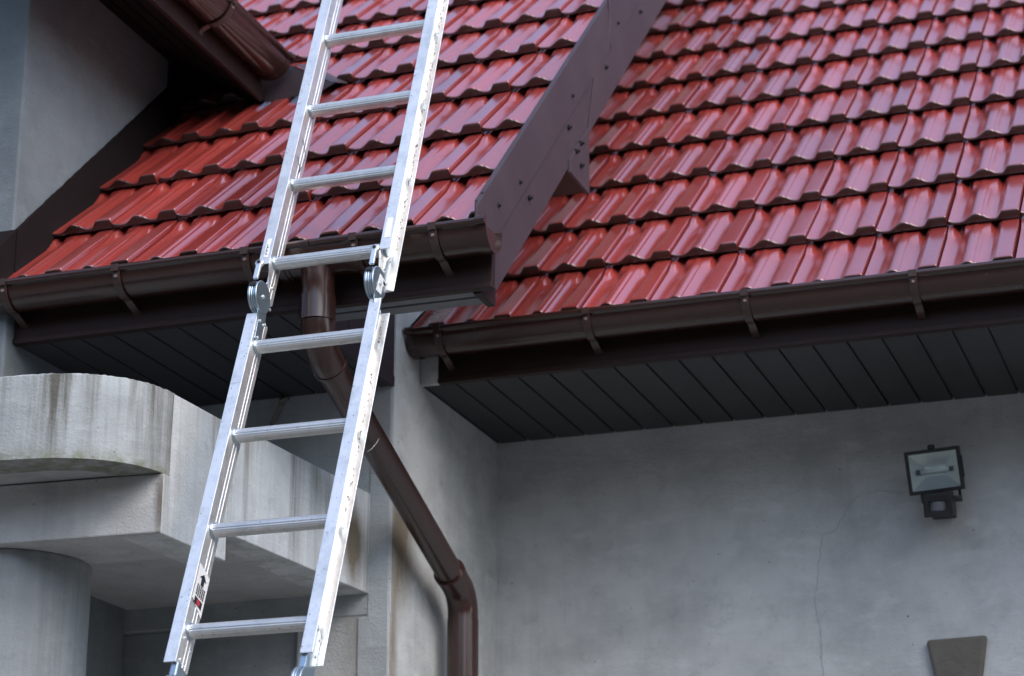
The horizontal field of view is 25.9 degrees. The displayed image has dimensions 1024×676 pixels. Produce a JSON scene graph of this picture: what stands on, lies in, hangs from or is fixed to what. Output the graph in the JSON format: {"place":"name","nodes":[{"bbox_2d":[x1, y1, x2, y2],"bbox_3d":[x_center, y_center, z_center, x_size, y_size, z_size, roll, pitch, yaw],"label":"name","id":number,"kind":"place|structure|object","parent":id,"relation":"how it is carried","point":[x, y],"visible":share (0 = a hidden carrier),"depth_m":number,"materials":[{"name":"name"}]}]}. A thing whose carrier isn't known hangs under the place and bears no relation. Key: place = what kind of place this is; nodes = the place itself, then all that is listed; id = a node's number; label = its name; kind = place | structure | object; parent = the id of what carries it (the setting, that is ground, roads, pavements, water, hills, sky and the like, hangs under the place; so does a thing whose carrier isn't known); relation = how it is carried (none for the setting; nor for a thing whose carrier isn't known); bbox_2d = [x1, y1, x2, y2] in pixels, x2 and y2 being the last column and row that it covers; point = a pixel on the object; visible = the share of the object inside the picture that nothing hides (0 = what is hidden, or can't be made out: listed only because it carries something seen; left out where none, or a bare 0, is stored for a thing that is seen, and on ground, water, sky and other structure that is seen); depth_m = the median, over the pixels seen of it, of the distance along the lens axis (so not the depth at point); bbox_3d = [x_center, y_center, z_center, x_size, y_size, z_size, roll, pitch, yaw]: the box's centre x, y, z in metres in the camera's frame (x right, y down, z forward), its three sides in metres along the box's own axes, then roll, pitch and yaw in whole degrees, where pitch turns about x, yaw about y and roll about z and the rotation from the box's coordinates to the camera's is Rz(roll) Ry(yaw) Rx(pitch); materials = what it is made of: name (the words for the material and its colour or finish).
{"place":"outdoors","nodes":[
{"label":"outdoors","id":0,"kind":"place"},
{"label":"ground","id":1,"kind":"structure","parent":0,"visible":0},
{"bbox_2d":[163,0,448,675],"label":"ladder","id":2,"kind":"object","parent":1,"relation":"on","point":[211,529],"visible":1,"depth_m":5.22,"materials":[{"name":"metal"}]},
{"bbox_2d":[0,0,1023,675],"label":"house","id":3,"kind":"structure","parent":1,"relation":"on","point":[728,500],"depth_m":6.45,"materials":[{"name":"grey paint"}]},
{"bbox_2d":[178,0,295,80],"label":"gutter","id":4,"kind":"object","parent":3,"relation":"attached to","point":[241,32],"visible":1,"depth_m":6.61,"materials":[{"name":"brown plastic"}]},
{"bbox_2d":[0,214,501,328],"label":"gutter","id":5,"kind":"object","parent":3,"relation":"attached to","point":[439,242],"visible":0.81,"depth_m":5.61,"materials":[{"name":"brown plastic"}]},
{"bbox_2d":[269,396,289,425],"bbox_3d":[-0.664,0.218,6.315,0.073,0.108,0.021,-11,-21,30],"label":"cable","id":6,"kind":"object","parent":3,"relation":"attached to","point":[283,399],"visible":0.78,"depth_m":6.31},
{"bbox_2d":[299,264,478,675],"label":"downpipe","id":7,"kind":"object","parent":3,"relation":"attached to","point":[329,364],"visible":0.9,"depth_m":5.89,"materials":[{"name":"brown plastic"}]},
{"bbox_2d":[427,309,456,322],"bbox_3d":[-0.199,-0.058,6.381,0.118,0.108,0.110,-6,-19,18],"label":"cobweb","id":8,"kind":"object","parent":3,"relation":"attached to","point":[441,314],"visible":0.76,"depth_m":6.38},
{"bbox_2d":[404,257,1023,370],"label":"gutter","id":9,"kind":"object","parent":3,"relation":"attached to","point":[915,287],"visible":1,"depth_m":6.06,"materials":[{"name":"brown plastic"}]},
{"bbox_2d":[904,444,965,519],"bbox_3d":[1.226,0.426,6.406,0.164,0.216,0.192,-6,-19,18],"label":"floodlight","id":10,"kind":"object","parent":3,"relation":"attached to","point":[934,475],"visible":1,"depth_m":6.37,"materials":[{"name":"black plastic"}]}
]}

